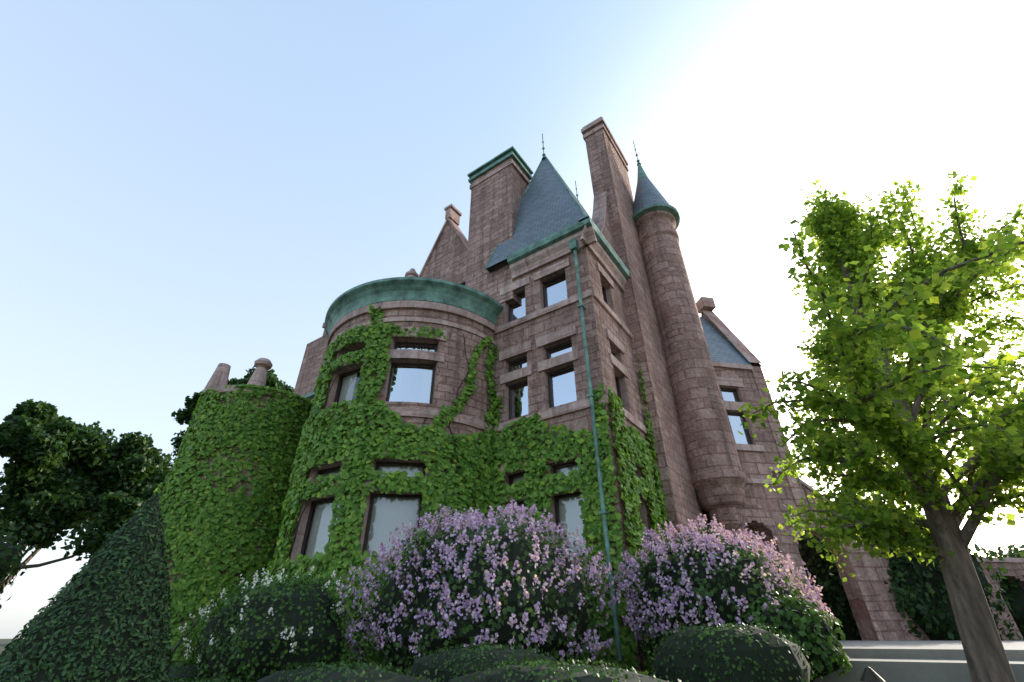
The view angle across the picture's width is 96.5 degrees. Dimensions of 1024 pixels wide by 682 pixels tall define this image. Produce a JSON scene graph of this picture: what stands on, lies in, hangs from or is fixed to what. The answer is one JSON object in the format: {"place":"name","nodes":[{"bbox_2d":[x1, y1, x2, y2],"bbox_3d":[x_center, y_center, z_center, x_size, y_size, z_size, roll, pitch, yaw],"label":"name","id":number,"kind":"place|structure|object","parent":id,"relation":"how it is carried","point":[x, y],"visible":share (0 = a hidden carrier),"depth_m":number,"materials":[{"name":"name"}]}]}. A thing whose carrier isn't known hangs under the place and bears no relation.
{"place":"outdoors","nodes":[
{"label":"outdoors","id":0,"kind":"place"},
{"bbox_2d":[0,511,46,608],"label":"tree","id":1,"kind":"object","parent":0,"point":[14,563],"depth_m":14.94,"materials":[{"name":"green plant"}]},
{"bbox_2d":[165,660,211,681],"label":"box hedge","id":2,"kind":"object","parent":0,"point":[182,674],"depth_m":7.50,"materials":[{"name":"green plant"}]},
{"bbox_2d":[0,639,658,678],"bbox_3d":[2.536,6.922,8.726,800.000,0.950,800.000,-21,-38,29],"label":"ground","id":3,"kind":"structure","parent":0,"point":[4,643],"depth_m":39.71,"materials":[{"name":"soil"}]},
{"bbox_2d":[0,492,172,681],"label":"conical yew","id":4,"kind":"object","parent":3,"relation":"on","point":[14,644],"depth_m":4.75,"materials":[{"name":"green plant"}]},
{"bbox_2d":[0,399,176,587],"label":"tree","id":5,"kind":"object","parent":3,"relation":"on","point":[128,471],"depth_m":20.13,"materials":[{"name":"green plant"}]},
{"bbox_2d":[151,453,180,497],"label":"tree","id":6,"kind":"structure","parent":3,"relation":"on","point":[161,485],"depth_m":18.32,"materials":[{"name":"green plant"}]},
{"bbox_2d":[166,599,216,660],"bbox_3d":[-8.040,7.502,11.334,0.059,2.023,1.612,2,-33,-4],"label":"porch handrail","id":7,"kind":"object","parent":3,"relation":"on","point":[181,641],"visible":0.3,"depth_m":11.29,"materials":[{"name":"brown metal"}]},
{"bbox_2d":[168,676,246,681],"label":"box hedge","id":8,"kind":"object","parent":3,"relation":"on","point":[202,679],"depth_m":6.42,"materials":[{"name":"green plant"}]},
{"bbox_2d":[170,366,293,461],"bbox_3d":[-18.494,11.894,32.099,12.551,17.335,14.197,-21,-38,29],"label":"tree","id":9,"kind":"object","parent":3,"relation":"on","point":[272,380],"visible":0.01,"depth_m":30.33,"materials":[{"name":"green plant"}]},
{"bbox_2d":[159,384,312,661],"bbox_3d":[-10.303,6.070,15.985,4.854,8.666,3.404,-9,-34,13],"label":"ivy","id":10,"kind":"object","parent":3,"relation":"on","point":[218,582],"depth_m":15.14,"materials":[{"name":"green plant"}]},
{"bbox_2d":[165,394,309,659],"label":"tower wall","id":11,"kind":"structure","parent":3,"relation":"on","point":[247,492],"depth_m":15.39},
{"bbox_2d":[201,385,310,409],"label":"parapet","id":12,"kind":"structure","parent":11,"relation":"on","point":[220,389],"depth_m":16.98,"materials":[{"name":"brown stone"}]},
{"bbox_2d":[203,358,272,391],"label":"stone finials","id":13,"kind":"object","parent":12,"relation":"on","point":[219,376],"visible":0.61,"depth_m":17.65,"materials":[{"name":"brown stone"}]},
{"bbox_2d":[178,565,362,681],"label":"white flower shrub","id":14,"kind":"object","parent":3,"relation":"on","point":[312,656],"depth_m":7.49,"materials":[{"name":"plant"}]},
{"bbox_2d":[294,262,466,395],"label":"front wall","id":15,"kind":"structure","parent":3,"relation":"on","point":[313,359],"depth_m":23.36,"materials":[{"name":"stone"}]},
{"bbox_2d":[302,391,314,400],"bbox_3d":[-8.800,2.410,21.382,6.700,0.200,0.520,-21,-38,29],"label":"copper eave","id":16,"kind":"object","parent":15,"relation":"attached to","point":[310,396],"depth_m":21.59,"materials":[{"name":"teal metal"}]},
{"bbox_2d":[418,204,467,278],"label":"front gable","id":17,"kind":"structure","parent":15,"relation":"on","point":[448,251],"depth_m":21.11,"materials":[{"name":"stone"}]},
{"bbox_2d":[278,309,494,663],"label":"bay wall","id":18,"kind":"structure","parent":3,"relation":"on","point":[451,371],"depth_m":13.79,"materials":[{"name":"brown stone"}]},
{"bbox_2d":[300,342,437,635],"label":"windows","id":19,"kind":"structure","parent":18,"relation":"in","point":[388,513],"depth_m":12.16,"materials":[{"name":"clear glass"}]},
{"bbox_2d":[272,300,496,587],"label":"bay trim","id":20,"kind":"structure","parent":18,"relation":"attached to","point":[428,356],"depth_m":14.21,"materials":[{"name":"stone"}]},
{"bbox_2d":[324,277,503,338],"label":"cornice","id":21,"kind":"structure","parent":18,"relation":"attached to","point":[485,306],"depth_m":15.11,"materials":[{"name":"teal metal"}]},
{"bbox_2d":[278,315,653,626],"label":"ivy stems","id":22,"kind":"object","parent":3,"relation":"on","point":[430,461],"visible":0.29,"depth_m":12.35,"materials":[{"name":"plant"}]},
{"bbox_2d":[336,499,627,674],"bbox_3d":[-0.573,4.835,8.810,5.311,3.296,4.521,-21,-38,29],"label":"lilac bush","id":23,"kind":"object","parent":3,"relation":"on","point":[472,520],"depth_m":7.50,"materials":[{"name":"purple plant"}]},
{"bbox_2d":[493,247,640,672],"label":"wall","id":24,"kind":"structure","parent":3,"relation":"on","point":[532,331],"depth_m":13.98,"materials":[{"name":"stone"}]},
{"bbox_2d":[508,273,586,560],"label":"windows","id":25,"kind":"structure","parent":24,"relation":"in","point":[562,391],"depth_m":13.63,"materials":[{"name":"blue glass"}]},
{"bbox_2d":[507,216,629,292],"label":"tower cornice","id":26,"kind":"structure","parent":24,"relation":"on","point":[584,232],"depth_m":15.94,"materials":[{"name":"brown stone"}]},
{"bbox_2d":[486,159,587,271],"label":"tower roof","id":27,"kind":"structure","parent":26,"relation":"on","point":[548,206],"depth_m":17.54,"materials":[{"name":"grey tile"}]},
{"bbox_2d":[485,134,588,268],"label":"roof ridge trim","id":28,"kind":"structure","parent":27,"relation":"on","point":[559,176],"depth_m":19.90,"materials":[{"name":"metal"}]},
{"bbox_2d":[569,238,622,660],"bbox_3d":[2.123,1.525,12.253,0.240,11.550,0.280,-21,-38,29],"label":"downspout","id":29,"kind":"object","parent":24,"relation":"attached to","point":[574,246],"visible":0.96,"depth_m":11.44,"materials":[{"name":"teal metal"}]},
{"bbox_2d":[581,117,706,542],"bbox_3d":[4.988,-0.964,18.188,1.200,22.500,3.220,-21,-38,29],"label":"chimney","id":30,"kind":"object","parent":3,"relation":"on","point":[608,165],"visible":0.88,"depth_m":16.75,"materials":[{"name":"stone"}]},
{"bbox_2d":[635,210,746,534],"bbox_3d":[6.807,0.447,17.956,1.940,14.050,1.940,-21,-38,29],"label":"turret","id":31,"kind":"object","parent":3,"relation":"on","point":[718,478],"visible":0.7,"depth_m":16.57,"materials":[{"name":"brown stone"}]},
{"bbox_2d":[633,176,669,214],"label":"turret roof","id":32,"kind":"structure","parent":31,"relation":"on","point":[647,192],"depth_m":21.97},
{"bbox_2d":[632,141,679,229],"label":"turret trim","id":33,"kind":"structure","parent":31,"relation":"on","point":[638,214],"depth_m":21.12,"materials":[{"name":"teal metal"}]},
{"bbox_2d":[615,513,833,663],"bbox_3d":[3.848,4.835,8.688,3.760,2.820,3.788,-21,-38,29],"label":"lilac bush","id":34,"kind":"object","parent":3,"relation":"on","point":[730,537],"depth_m":7.90,"materials":[{"name":"purple plant"}]},
{"bbox_2d":[696,296,807,591],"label":"trim","id":35,"kind":"structure","parent":3,"relation":"on","point":[706,306],"depth_m":17.69,"materials":[{"name":"brown stone"}]},
{"bbox_2d":[700,317,749,364],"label":"wing roof","id":36,"kind":"structure","parent":35,"relation":"on","point":[721,348],"depth_m":18.87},
{"bbox_2d":[732,593,852,681],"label":"green shrub","id":37,"kind":"object","parent":3,"relation":"on","point":[798,621],"depth_m":6.67,"materials":[{"name":"green plant"}]},
{"bbox_2d":[737,467,1023,640],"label":"arcade wall","id":38,"kind":"structure","parent":3,"relation":"on","point":[876,614],"depth_m":14.57,"materials":[{"name":"stone"}]},
{"bbox_2d":[969,543,1023,637],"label":"screen hedge","id":39,"kind":"object","parent":3,"relation":"on","point":[1014,551],"depth_m":15.45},
{"bbox_2d":[252,660,436,681],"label":"box hedge","id":40,"kind":"object","parent":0,"point":[334,675],"depth_m":5.23,"materials":[{"name":"green plant"}]},
{"bbox_2d":[263,304,497,672],"bbox_3d":[-4.278,3.908,13.715,7.079,9.778,3.736,-21,-38,29],"label":"ivy","id":41,"kind":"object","parent":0,"point":[354,485],"depth_m":12.23,"materials":[{"name":"green plant"}]},
{"bbox_2d":[402,642,564,681],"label":"box hedge","id":42,"kind":"object","parent":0,"point":[421,667],"depth_m":5.76,"materials":[{"name":"green plant"}]},
{"bbox_2d":[0,0,1023,638],"label":"sky","id":43,"kind":"structure","parent":0,"point":[188,188],"materials":[{"name":"blue"}]},
{"bbox_2d":[438,656,680,681],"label":"box hedge","id":44,"kind":"object","parent":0,"point":[579,676],"depth_m":4.41,"materials":[{"name":"green plant"}]},
{"bbox_2d":[488,383,639,671],"bbox_3d":[0.904,4.180,11.662,3.934,7.029,0.306,-21,-38,29],"label":"ivy","id":45,"kind":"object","parent":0,"point":[592,530],"depth_m":11.62,"materials":[{"name":"green plant"}]},
{"bbox_2d":[493,258,648,585],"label":"stone trim","id":46,"kind":"structure","parent":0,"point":[545,340],"depth_m":14.22,"materials":[{"name":"stone"}]},
{"bbox_2d":[586,247,661,672],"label":"tower wall","id":47,"kind":"structure","parent":0,"point":[631,395],"depth_m":13.99,"materials":[{"name":"brown stone"}]},
{"bbox_2d":[592,191,615,251],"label":"gable wall","id":48,"kind":"structure","parent":47,"relation":"on","point":[601,218],"depth_m":18.95,"materials":[{"name":"stone"}]},
{"bbox_2d":[601,284,632,476],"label":"windows","id":49,"kind":"structure","parent":47,"relation":"in","point":[613,354],"depth_m":14.15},
{"bbox_2d":[607,358,670,672],"bbox_3d":[5.008,3.776,14.764,0.300,11.012,8.587,-21,-38,29],"label":"ivy","id":50,"kind":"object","parent":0,"point":[630,498],"depth_m":11.96,"materials":[{"name":"green plant"}]},
{"bbox_2d":[648,622,822,681],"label":"box hedge","id":51,"kind":"object","parent":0,"point":[743,650],"depth_m":5.35,"materials":[{"name":"green plant"}]},
{"bbox_2d":[720,388,752,444],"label":"wing wall windows","id":52,"kind":"structure","parent":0,"point":[735,419],"depth_m":16.78,"materials":[{"name":"glass"}]},
{"bbox_2d":[712,361,764,451],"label":"wing trim","id":53,"kind":"structure","parent":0,"point":[731,382],"depth_m":17.29,"materials":[{"name":"brown stone"}]},
{"bbox_2d":[714,367,786,480],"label":"wing wall","id":54,"kind":"structure","parent":0,"point":[755,465],"depth_m":16.43,"materials":[{"name":"brown stone"}]},
{"bbox_2d":[860,666,885,681],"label":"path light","id":55,"kind":"object","parent":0,"point":[869,674],"visible":1,"depth_m":4.15,"materials":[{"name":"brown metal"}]},
{"bbox_2d":[738,170,1023,681],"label":"ginkgo tree","id":56,"kind":"object","parent":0,"point":[839,222],"depth_m":4.84,"materials":[{"name":"green plant"}]},
{"bbox_2d":[798,505,1023,640],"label":"ivy","id":57,"kind":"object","parent":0,"point":[901,595],"depth_m":14.20,"materials":[{"name":"green plant"}]},
{"bbox_2d":[813,641,1023,681],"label":"road","id":58,"kind":"structure","parent":0,"point":[916,661],"depth_m":6.86,"materials":[{"name":"grey asphalt"}]},
{"bbox_3d":[-4.523,-1.090,23.720,13.460,8.200,5.350,-21,-38,29],"label":"roof","id":59,"kind":"object","parent":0,"visible":0},
{"bbox_2d":[405,268,418,276],"bbox_3d":[-4.867,-2.736,21.978,0.720,1.900,0.702,-21,-38,29],"label":"finial","id":60,"kind":"object","parent":59,"relation":"on","point":[411,272],"visible":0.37,"depth_m":22.00,"materials":[{"name":"stone"}]},
{"bbox_2d":[465,157,529,304],"bbox_3d":[-0.524,-4.189,19.267,2.430,7.930,1.510,-21,-38,29],"label":"chimney","id":61,"kind":"object","parent":59,"relation":"on","point":[497,192],"visible":0.7,"depth_m":18.95,"materials":[{"name":"stone"}]},
{"bbox_2d":[467,146,532,183],"bbox_3d":[-0.551,-7.740,21.538,2.630,0.500,1.710,-21,-38,29],"label":"chimney cap","id":62,"kind":"object","parent":61,"relation":"on","point":[502,157],"visible":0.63,"depth_m":20.95,"materials":[{"name":"green metal"}]}
]}

